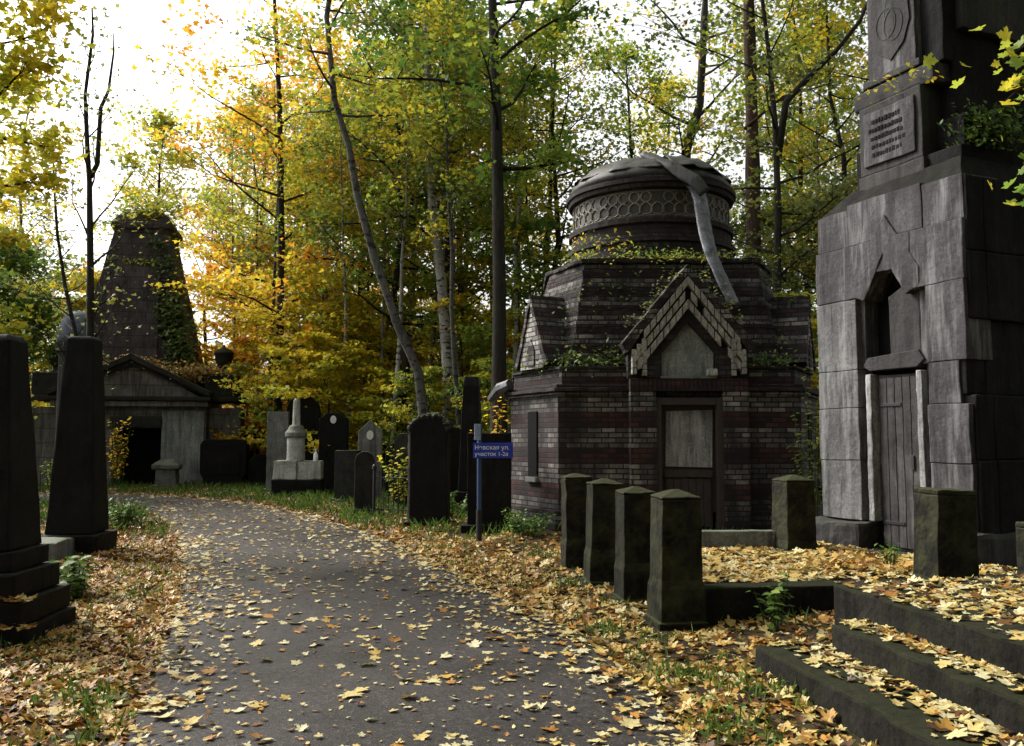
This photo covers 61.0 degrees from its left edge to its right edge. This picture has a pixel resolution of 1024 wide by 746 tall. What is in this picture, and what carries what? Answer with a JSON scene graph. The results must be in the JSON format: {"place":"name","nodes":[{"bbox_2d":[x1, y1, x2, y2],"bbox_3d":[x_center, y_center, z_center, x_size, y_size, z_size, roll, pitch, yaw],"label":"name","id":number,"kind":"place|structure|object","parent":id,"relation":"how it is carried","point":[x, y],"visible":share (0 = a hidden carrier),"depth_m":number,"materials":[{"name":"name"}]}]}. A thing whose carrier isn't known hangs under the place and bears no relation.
{"place":"outdoors","nodes":[
{"label":"outdoors","id":0,"kind":"place"},
{"bbox_2d":[39,494,688,745],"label":"path","id":1,"kind":"structure","parent":0,"point":[309,676],"depth_m":6.28,"materials":[{"name":"grey asphalt"}]},
{"bbox_2d":[0,472,867,745],"bbox_3d":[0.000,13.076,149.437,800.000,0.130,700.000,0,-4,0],"label":"ground","id":2,"kind":"structure","parent":0,"point":[811,632],"depth_m":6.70,"materials":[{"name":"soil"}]},
{"bbox_2d":[0,228,67,369],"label":"young maple","id":3,"kind":"object","parent":2,"relation":"on","point":[28,259],"visible":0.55,"depth_m":26.59,"materials":[{"name":"green plant"}]},
{"bbox_2d":[0,334,75,646],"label":"obelisk","id":4,"kind":"object","parent":2,"relation":"on","point":[27,568],"visible":0.85,"depth_m":7.07,"materials":[{"name":"black stone"}]},
{"bbox_2d":[0,192,98,418],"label":"young maple","id":5,"kind":"object","parent":2,"relation":"on","point":[13,236],"visible":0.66,"depth_m":24.79,"materials":[{"name":"green plant"}]},
{"bbox_2d":[0,0,102,215],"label":"maple tree","id":6,"kind":"object","parent":2,"relation":"on","point":[16,78],"visible":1,"depth_m":14.02,"materials":[{"name":"yellow plant"}]},
{"bbox_2d":[0,77,110,290],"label":"birch tree","id":7,"kind":"object","parent":2,"relation":"on","point":[20,219],"visible":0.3,"depth_m":33.51,"materials":[{"name":"yellow plant"}]},
{"bbox_2d":[49,555,100,598],"bbox_3d":[-4.465,2.067,8.732,0.652,0.465,0.520,-2,-5,25],"label":"green bush","id":8,"kind":"object","parent":2,"relation":"on","point":[76,576],"visible":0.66,"depth_m":8.68,"materials":[{"name":"green plant"}]},
{"bbox_2d":[0,118,152,388],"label":"slender tree","id":9,"kind":"object","parent":2,"relation":"on","point":[61,257],"visible":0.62,"depth_m":19.18,"materials":[{"name":"green plant"}]},
{"bbox_2d":[55,311,97,440],"bbox_3d":[-12.072,0.905,24.001,1.080,5.280,1.080,0,-4,0],"label":"domed tomb","id":10,"kind":"object","parent":2,"relation":"on","point":[66,328],"visible":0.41,"depth_m":23.72,"materials":[{"name":"stone"}]},
{"bbox_2d":[42,336,116,555],"bbox_3d":[-6.033,1.053,12.153,0.815,3.141,0.813,0,-4,-6],"label":"obelisk","id":11,"kind":"object","parent":2,"relation":"on","point":[77,512],"visible":0.79,"depth_m":11.94,"materials":[{"name":"black stone"}]},
{"bbox_2d":[30,2,160,336],"bbox_3d":[-7.935,-2.363,17.044,2.486,10.734,2.614,4,-6,-40],"label":"slender tree","id":12,"kind":"object","parent":2,"relation":"on","point":[91,307],"visible":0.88,"depth_m":17.29,"materials":[{"name":"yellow plant"}]},
{"bbox_2d":[31,212,250,485],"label":"pyramid mausoleum","id":13,"kind":"structure","parent":2,"relation":"on","point":[176,417],"depth_m":31.01,"materials":[{"name":"stone"}]},
{"bbox_2d":[121,429,160,483],"bbox_3d":[-13.198,2.887,31.237,1.450,2.640,0.490,1,-4,-11],"label":"doorway","id":14,"kind":"structure","parent":13,"relation":"in","point":[144,445],"depth_m":30.98,"materials":[{"name":"black"}]},
{"bbox_2d":[97,178,203,245],"bbox_3d":[-14.141,-6.131,33.708,3.400,2.376,3.243,-4,-6,43],"label":"creeper","id":15,"kind":"object","parent":13,"relation":"on","point":[147,207],"visible":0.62,"depth_m":33.43,"materials":[{"name":"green plant"}]},
{"bbox_2d":[134,228,202,370],"bbox_3d":[-12.719,-2.567,32.346,3.229,5.962,1.608,-2,-5,28],"label":"creeper","id":16,"kind":"object","parent":13,"relation":"attached to","point":[176,310],"visible":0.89,"depth_m":32.11,"materials":[{"name":"green plant"}]},
{"bbox_2d":[103,354,238,384],"bbox_3d":[-12.804,0.018,30.951,6.004,1.380,2.640,1,-5,-13],"label":"creeper","id":17,"kind":"object","parent":13,"relation":"on","point":[200,371],"visible":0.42,"depth_m":31.11,"materials":[{"name":"green plant"}]},
{"bbox_2d":[85,84,236,255],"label":"maple tree","id":18,"kind":"object","parent":2,"relation":"on","point":[173,159],"visible":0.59,"depth_m":43.02,"materials":[{"name":"yellow plant"}]},
{"bbox_2d":[171,184,250,367],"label":"maple tree","id":19,"kind":"object","parent":2,"relation":"on","point":[205,337],"visible":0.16,"depth_m":44.40,"materials":[{"name":"yellow plant"}]},
{"bbox_2d":[199,439,248,487],"bbox_3d":[-9.556,3.065,28.851,1.711,1.732,0.612,0,-4,-5],"label":"gravestone","id":20,"kind":"object","parent":2,"relation":"on","point":[225,461],"visible":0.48,"depth_m":28.65,"materials":[{"name":"black stone"}]},
{"bbox_2d":[175,113,305,357],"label":"maple tree","id":21,"kind":"object","parent":2,"relation":"on","point":[207,158],"visible":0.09,"depth_m":42.16,"materials":[{"name":"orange plant"}]},
{"bbox_2d":[180,113,304,407],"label":"slender tree","id":22,"kind":"object","parent":2,"relation":"on","point":[215,224],"visible":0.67,"depth_m":35.12,"materials":[{"name":"yellow plant"}]},
{"bbox_2d":[184,91,309,405],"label":"slender tree","id":23,"kind":"object","parent":2,"relation":"on","point":[249,207],"visible":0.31,"depth_m":36.65,"materials":[{"name":"yellow plant"}]},
{"bbox_2d":[194,335,308,455],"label":"young maple","id":24,"kind":"object","parent":2,"relation":"on","point":[245,358],"visible":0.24,"depth_m":32.84,"materials":[{"name":"yellow plant"}]},
{"bbox_2d":[170,66,340,423],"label":"maple tree","id":25,"kind":"object","parent":2,"relation":"on","point":[203,209],"visible":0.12,"depth_m":41.27,"materials":[{"name":"yellow plant"}]},
{"bbox_2d":[183,224,338,423],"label":"young maple","id":26,"kind":"object","parent":2,"relation":"on","point":[200,325],"visible":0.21,"depth_m":37.10,"materials":[{"name":"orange plant"}]},
{"bbox_2d":[109,0,412,411],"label":"maple tree","id":27,"kind":"object","parent":2,"relation":"on","point":[245,284],"visible":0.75,"depth_m":29.69,"materials":[{"name":"yellow plant"}]},
{"bbox_2d":[188,77,358,411],"bbox_3d":[-8.166,-3.434,30.502,5.502,14.690,4.836,-1,-4,8],"label":"slender tree","id":28,"kind":"object","parent":2,"relation":"on","point":[274,246],"visible":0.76,"depth_m":30.73,"materials":[{"name":"yellow plant"}]},
{"bbox_2d":[264,412,289,491],"bbox_3d":[-7.062,2.444,26.190,0.827,2.559,0.462,0,-4,-6],"label":"gravestone","id":29,"kind":"object","parent":2,"relation":"on","point":[277,425],"visible":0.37,"depth_m":26.10,"materials":[{"name":"grey stone"}]},
{"bbox_2d":[213,322,376,453],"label":"young maple","id":30,"kind":"object","parent":2,"relation":"on","point":[258,411],"visible":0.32,"depth_m":29.52,"materials":[{"name":"yellow plant"}]},
{"bbox_2d":[197,260,394,449],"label":"young maple","id":31,"kind":"object","parent":2,"relation":"on","point":[254,323],"visible":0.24,"depth_m":31.66,"materials":[{"name":"yellow plant"}]},
{"bbox_2d":[271,398,323,496],"bbox_3d":[-6.017,2.152,24.506,1.373,2.889,0.822,0,-4,-6],"label":"broken column monument","id":32,"kind":"object","parent":2,"relation":"on","point":[292,472],"visible":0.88,"depth_m":24.15,"materials":[{"name":"grey stone"}]},
{"bbox_2d":[287,397,320,460],"bbox_3d":[-6.466,2.234,26.908,1.210,3.092,0.561,0,-4,-4],"label":"gravestone","id":33,"kind":"object","parent":2,"relation":"on","point":[310,415],"visible":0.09,"depth_m":26.81,"materials":[{"name":"black stone"}]},
{"bbox_2d":[255,103,380,390],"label":"slender tree","id":34,"kind":"object","parent":2,"relation":"on","point":[294,201],"visible":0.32,"depth_m":31.00,"materials":[{"name":"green plant"}]},
{"bbox_2d":[237,330,402,452],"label":"young maple","id":35,"kind":"object","parent":2,"relation":"on","point":[316,338],"visible":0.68,"depth_m":27.68,"materials":[{"name":"yellow plant"}]},
{"bbox_2d":[262,59,386,409],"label":"slender tree","id":36,"kind":"object","parent":2,"relation":"on","point":[339,86],"visible":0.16,"depth_m":33.14,"materials":[{"name":"green plant"}]},
{"bbox_2d":[229,264,419,450],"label":"young maple","id":37,"kind":"object","parent":2,"relation":"on","point":[336,309],"visible":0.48,"depth_m":29.91,"materials":[{"name":"yellow plant"}]},
{"bbox_2d":[319,413,348,492],"bbox_3d":[-5.317,2.445,25.891,1.045,2.513,0.510,0,-4,-3],"label":"gravestone","id":38,"kind":"object","parent":2,"relation":"on","point":[334,430],"visible":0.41,"depth_m":25.77,"materials":[{"name":"black stone"}]},
{"bbox_2d":[220,0,467,415],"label":"birch tree","id":39,"kind":"object","parent":2,"relation":"on","point":[407,347],"visible":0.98,"depth_m":24.51,"materials":[{"name":"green plant"}]},
{"bbox_2d":[331,450,361,501],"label":"gravestone","id":40,"kind":"object","parent":2,"relation":"on","point":[344,473],"visible":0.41,"depth_m":21.65,"materials":[{"name":"stone"}]},
{"bbox_2d":[288,99,410,443],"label":"slender tree","id":41,"kind":"object","parent":2,"relation":"on","point":[330,195],"visible":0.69,"depth_m":29.06,"materials":[{"name":"green plant"}]},
{"bbox_2d":[282,286,428,438],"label":"young maple","id":42,"kind":"object","parent":2,"relation":"on","point":[357,300],"visible":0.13,"depth_m":32.06,"materials":[{"name":"yellow plant"}]},
{"bbox_2d":[308,348,415,452],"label":"young maple","id":43,"kind":"object","parent":2,"relation":"on","point":[365,401],"visible":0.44,"depth_m":28.25,"materials":[{"name":"yellow plant"}]},
{"bbox_2d":[350,451,377,514],"bbox_3d":[-3.151,2.403,18.569,0.627,1.468,0.408,1,-4,-8],"label":"gravestone","id":44,"kind":"object","parent":2,"relation":"on","point":[363,483],"visible":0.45,"depth_m":18.48,"materials":[{"name":"stone"}]},
{"bbox_2d":[358,421,384,500],"bbox_3d":[-3.639,2.321,22.289,0.808,2.205,0.434,0,-4,-4],"label":"gravestone","id":45,"kind":"object","parent":2,"relation":"on","point":[370,436],"visible":0.56,"depth_m":22.21,"materials":[{"name":"grey stone"}]},
{"bbox_2d":[305,80,459,435],"bbox_3d":[-4.274,-3.406,30.508,5.502,14.690,4.836,0,-4,5],"label":"slender tree","id":46,"kind":"object","parent":2,"relation":"on","point":[384,253],"visible":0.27,"depth_m":30.55,"materials":[{"name":"green plant"}]},
{"bbox_2d":[316,32,478,444],"bbox_3d":[-3.499,-3.668,27.321,4.836,14.690,5.502,2,-5,-28],"label":"slender tree","id":47,"kind":"object","parent":2,"relation":"on","point":[388,146],"visible":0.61,"depth_m":27.48,"materials":[{"name":"green plant"}]},
{"bbox_2d":[265,0,539,438],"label":"maple tree","id":48,"kind":"object","parent":2,"relation":"on","point":[393,281],"visible":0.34,"depth_m":29.31,"materials":[{"name":"green plant"}]},
{"bbox_2d":[297,0,508,413],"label":"maple tree","id":49,"kind":"object","parent":2,"relation":"on","point":[426,249],"visible":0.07,"depth_m":32.80,"materials":[{"name":"green plant"}]},
{"bbox_2d":[327,262,482,421],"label":"young maple","id":50,"kind":"object","parent":2,"relation":"on","point":[416,298],"visible":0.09,"depth_m":32.35,"materials":[{"name":"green plant"}]},
{"bbox_2d":[0,482,826,743],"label":"ground cover","id":51,"kind":"object","parent":2,"relation":"on","point":[758,670],"visible":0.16,"depth_m":5.77,"materials":[{"name":"green plant"}]},
{"bbox_2d":[359,366,482,451],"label":"young maple","id":52,"kind":"object","parent":2,"relation":"on","point":[431,387],"visible":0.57,"depth_m":25.70,"materials":[{"name":"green plant"}]},
{"bbox_2d":[312,0,541,425],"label":"birch tree","id":53,"kind":"object","parent":2,"relation":"on","point":[445,332],"visible":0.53,"depth_m":27.20,"materials":[{"name":"green plant"}]},
{"bbox_2d":[404,411,456,526],"bbox_3d":[-1.526,1.835,16.207,0.910,2.236,0.552,-1,-4,8],"label":"gravestone","id":54,"kind":"object","parent":2,"relation":"on","point":[428,480],"visible":0.94,"depth_m":16.05,"materials":[{"name":"black stone"}]},
{"bbox_2d":[356,0,513,411],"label":"slender tree","id":55,"kind":"object","parent":2,"relation":"on","point":[438,208],"visible":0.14,"depth_m":29.16,"materials":[{"name":"green plant"}]},
{"bbox_2d":[0,484,878,745],"bbox_3d":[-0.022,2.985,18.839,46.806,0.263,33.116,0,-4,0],"label":"fallen leaves","id":56,"kind":"object","parent":2,"relation":"on","point":[6,684],"visible":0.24,"depth_m":6.90,"materials":[{"name":"plant"}]},
{"bbox_2d":[381,309,509,431],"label":"young maple","id":57,"kind":"object","parent":2,"relation":"on","point":[434,408],"visible":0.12,"depth_m":30.18,"materials":[{"name":"green plant"}]},
{"bbox_2d":[378,265,522,431],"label":"young maple","id":58,"kind":"object","parent":2,"relation":"on","point":[460,304],"visible":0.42,"depth_m":28.57,"materials":[{"name":"green plant"}]},
{"bbox_2d":[317,0,587,332],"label":"maple tree","id":59,"kind":"object","parent":2,"relation":"on","point":[446,262],"visible":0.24,"depth_m":29.68,"materials":[{"name":"green plant"}]},
{"bbox_2d":[372,0,533,401],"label":"slender tree","id":60,"kind":"object","parent":2,"relation":"on","point":[474,159],"visible":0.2,"depth_m":28.09,"materials":[{"name":"green plant"}]},
{"bbox_2d":[383,0,538,426],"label":"slender tree","id":61,"kind":"object","parent":2,"relation":"on","point":[420,131],"visible":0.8,"depth_m":25.21,"materials":[{"name":"green plant"}]},
{"bbox_2d":[300,0,629,432],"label":"maple tree","id":62,"kind":"object","parent":2,"relation":"on","point":[498,171],"visible":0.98,"depth_m":22.20,"materials":[{"name":"green plant"}]},
{"bbox_2d":[452,376,481,513],"bbox_3d":[-0.885,1.608,18.930,0.735,3.072,0.734,0,-4,5],"label":"obelisk","id":63,"kind":"object","parent":2,"relation":"on","point":[471,409],"visible":0.39,"depth_m":18.78,"materials":[{"name":"black stone"}]},
{"bbox_2d":[435,355,520,432],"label":"young maple","id":64,"kind":"object","parent":2,"relation":"on","point":[486,366],"visible":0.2,"depth_m":24.89,"materials":[{"name":"green plant"}]},
{"bbox_2d":[461,433,517,533],"bbox_3d":[-0.391,1.963,15.194,0.949,1.830,0.614,0,-4,4],"label":"gravestone","id":65,"kind":"object","parent":2,"relation":"on","point":[496,496],"visible":0.62,"depth_m":14.99,"materials":[{"name":"black stone"}]},
{"bbox_2d":[409,208,570,421],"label":"young maple","id":66,"kind":"object","parent":2,"relation":"on","point":[482,260],"visible":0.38,"depth_m":27.14,"materials":[{"name":"green plant"}]},
{"bbox_2d":[473,424,512,542],"bbox_3d":[-0.285,1.765,13.086,0.600,1.990,0.125,0,-4,0],"label":"signpost","id":67,"kind":"object","parent":2,"relation":"on","point":[481,450],"visible":1,"depth_m":13.08,"materials":[{"name":"metal"}]},
{"bbox_2d":[435,11,604,431],"bbox_3d":[-0.161,-3.668,27.148,5.502,14.690,4.836,2,-5,-28],"label":"slender tree","id":68,"kind":"object","parent":2,"relation":"on","point":[518,143],"visible":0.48,"depth_m":27.08,"materials":[{"name":"green plant"}]},
{"bbox_2d":[426,13,650,311],"bbox_3d":[1.919,-5.069,34.378,8.896,18.438,9.390,-2,-5,20],"label":"maple tree","id":69,"kind":"object","parent":2,"relation":"on","point":[550,53],"visible":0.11,"depth_m":34.29,"materials":[{"name":"green plant"}]},
{"bbox_2d":[489,58,604,300],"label":"slender tree","id":70,"kind":"object","parent":2,"relation":"on","point":[539,185],"visible":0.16,"depth_m":33.81,"materials":[{"name":"green plant"}]},
{"bbox_2d":[416,1,691,315],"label":"maple tree","id":71,"kind":"object","parent":2,"relation":"on","point":[557,233],"visible":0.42,"depth_m":28.79,"materials":[{"name":"green plant"}]},
{"bbox_2d":[560,473,591,568],"bbox_3d":[0.800,1.878,10.637,0.424,1.301,0.423,0,-4,-7],"label":"stone post","id":72,"kind":"object","parent":2,"relation":"on","point":[573,512],"visible":0.62,"depth_m":10.48,"materials":[{"name":"grey stone"}]},
{"bbox_2d":[581,479,623,585],"bbox_3d":[1.026,1.814,9.644,0.447,1.274,0.449,1,-5,-6],"label":"stone post","id":73,"kind":"object","parent":2,"relation":"on","point":[599,556],"visible":0.68,"depth_m":9.48,"materials":[{"name":"grey stone"}]},
{"bbox_2d":[611,486,655,601],"bbox_3d":[1.233,1.745,8.606,0.433,1.250,0.432,0,-4,-8],"label":"stone post","id":74,"kind":"object","parent":2,"relation":"on","point":[632,556],"visible":0.7,"depth_m":8.45,"materials":[{"name":"grey stone"}]},
{"bbox_2d":[537,38,744,255],"bbox_3d":[3.892,-4.212,31.630,7.266,16.505,8.753,2,-5,-21],"label":"maple tree","id":75,"kind":"object","parent":2,"relation":"on","point":[646,69],"visible":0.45,"depth_m":31.48,"materials":[{"name":"green plant"}]},
{"bbox_2d":[487,150,822,531],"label":"brick mausoleum","id":76,"kind":"structure","parent":2,"relation":"on","point":[685,398],"depth_m":14.81,"materials":[{"name":"brick"}]},
{"bbox_2d":[661,405,715,529],"bbox_3d":[2.940,1.658,14.546,0.910,2.228,0.060,0,-4,0],"label":"door","id":77,"kind":"structure","parent":76,"relation":"in","point":[664,408],"depth_m":14.55,"materials":[{"name":"brown wood"}]},
{"bbox_2d":[665,410,711,467],"bbox_3d":[2.960,1.099,14.536,0.800,0.960,0.035,0,-4,0],"label":"door panel","id":78,"kind":"structure","parent":76,"relation":"in","point":[688,434],"depth_m":14.52,"materials":[{"name":"grey wood"}]},
{"bbox_2d":[617,61,735,160],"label":"birch tree","id":79,"kind":"object","parent":2,"relation":"on","point":[666,131],"visible":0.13,"depth_m":41.55,"materials":[{"name":"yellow plant"}]},
{"bbox_2d":[644,489,709,630],"bbox_3d":[1.426,1.651,7.555,0.447,1.278,0.448,1,-5,-8],"label":"stone post","id":80,"kind":"object","parent":2,"relation":"on","point":[676,594],"visible":0.9,"depth_m":7.39,"materials":[{"name":"grey stone"}]},
{"bbox_2d":[579,0,809,170],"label":"maple tree","id":81,"kind":"object","parent":2,"relation":"on","point":[687,147],"visible":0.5,"depth_m":30.36,"materials":[{"name":"green plant"}]},
{"bbox_2d":[572,0,866,293],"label":"maple tree","id":82,"kind":"object","parent":2,"relation":"on","point":[777,138],"visible":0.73,"depth_m":21.87,"materials":[{"name":"green plant"}]},
{"bbox_2d":[701,530,774,550],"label":"plot kerb","id":83,"kind":"structure","parent":2,"relation":"on","point":[733,538],"depth_m":10.48,"materials":[{"name":"grey stone"}]},
{"bbox_2d":[656,0,868,315],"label":"maple tree","id":84,"kind":"object","parent":2,"relation":"on","point":[737,118],"visible":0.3,"depth_m":27.22,"materials":[{"name":"green plant"}]},
{"bbox_2d":[686,11,859,294],"bbox_3d":[11.709,-4.897,34.097,8.031,18.243,9.674,1,-5,-13],"label":"maple tree","id":85,"kind":"object","parent":2,"relation":"on","point":[791,108],"visible":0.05,"depth_m":33.83,"materials":[{"name":"green plant"}]},
{"bbox_2d":[694,0,868,319],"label":"maple tree","id":86,"kind":"object","parent":2,"relation":"on","point":[824,32],"visible":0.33,"depth_m":24.60,"materials":[{"name":"green plant"}]},
{"bbox_2d":[704,24,862,294],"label":"slender tree","id":87,"kind":"object","parent":2,"relation":"on","point":[823,144],"visible":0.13,"depth_m":30.60,"materials":[{"name":"green plant"}]},
{"bbox_2d":[714,0,868,487],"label":"slender tree","id":88,"kind":"object","parent":2,"relation":"on","point":[855,134],"visible":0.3,"depth_m":26.01,"materials":[{"name":"green plant"}]},
{"bbox_2d":[772,474,817,552],"bbox_3d":[3.385,1.867,10.440,0.470,1.290,0.471,2,-5,-12],"label":"stone post","id":89,"kind":"object","parent":2,"relation":"on","point":[793,513],"visible":0.74,"depth_m":10.29,"materials":[{"name":"grey stone"}]},
{"bbox_2d":[736,172,857,429],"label":"young maple","id":90,"kind":"object","parent":2,"relation":"on","point":[800,239],"visible":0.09,"depth_m":23.00,"materials":[{"name":"green plant"}]},
{"bbox_2d":[742,0,863,258],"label":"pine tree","id":91,"kind":"object","parent":2,"relation":"on","point":[754,220],"visible":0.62,"depth_m":24.02,"materials":[{"name":"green plant"}]},
{"bbox_2d":[786,376,824,518],"bbox_3d":[4.731,1.346,13.768,0.733,2.673,0.691,3,-5,-33],"label":"green bush","id":92,"kind":"object","parent":2,"relation":"on","point":[810,463],"visible":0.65,"depth_m":13.66,"materials":[{"name":"green plant"}]},
{"bbox_2d":[702,549,1007,582],"bbox_3d":[3.094,2.207,9.423,3.701,0.346,3.001,1,-4,-9],"label":"grave bed","id":93,"kind":"object","parent":2,"relation":"on","point":[874,574],"visible":0.05,"depth_m":8.59,"materials":[{"name":"soil"}]},
{"bbox_2d":[798,547,913,572],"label":"fallen leaves","id":94,"kind":"object","parent":93,"relation":"on","point":[862,561],"visible":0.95,"depth_m":8.70,"materials":[{"name":"plant"}]},
{"bbox_2d":[702,540,1016,582],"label":"fallen leaves","id":95,"kind":"object","parent":93,"relation":"on","point":[732,567],"visible":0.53,"depth_m":8.85,"materials":[{"name":"plant"}]},
{"bbox_2d":[703,575,1015,624],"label":"plot kerb","id":96,"kind":"structure","parent":2,"relation":"on","point":[735,601],"depth_m":7.54,"materials":[{"name":"stone"}]},
{"bbox_2d":[754,578,1023,745],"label":"stone steps","id":97,"kind":"structure","parent":2,"relation":"on","point":[865,712],"depth_m":4.91,"materials":[{"name":"grey stone"}]},
{"bbox_2d":[769,573,1023,745],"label":"fallen leaves","id":98,"kind":"object","parent":97,"relation":"on","point":[939,706],"visible":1,"depth_m":5.22,"materials":[{"name":"plant"}]},
{"bbox_2d":[816,0,1023,574],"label":"stone tower","id":99,"kind":"structure","parent":2,"relation":"on","point":[920,280],"depth_m":10.21,"materials":[{"name":"grey stone"}]},
{"bbox_2d":[879,373,919,551],"bbox_3d":[4.656,1.051,10.271,0.209,2.089,0.612,2,-5,-24],"label":"door","id":100,"kind":"structure","parent":99,"relation":"in","point":[897,392],"depth_m":10.25,"materials":[{"name":"grey wood"}]},
{"bbox_2d":[937,98,1023,165],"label":"creeper","id":101,"kind":"object","parent":99,"relation":"on","point":[994,123],"visible":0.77,"depth_m":9.88,"materials":[{"name":"green plant"}]},
{"bbox_2d":[913,487,977,580],"bbox_3d":[3.812,1.655,7.639,0.473,1.283,0.474,2,-4,-6],"label":"stone post","id":102,"kind":"object","parent":2,"relation":"on","point":[945,532],"visible":0.64,"depth_m":7.49,"materials":[{"name":"grey stone"}]},
{"bbox_2d":[922,24,1023,206],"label":"sapling","id":103,"kind":"object","parent":2,"relation":"on","point":[1016,62],"visible":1,"depth_m":6.25,"materials":[{"name":"yellow plant"}]},
{"bbox_2d":[0,0,868,400],"label":"sky","id":104,"kind":"structure","parent":0,"point":[140,22],"materials":[{"name":"white"}]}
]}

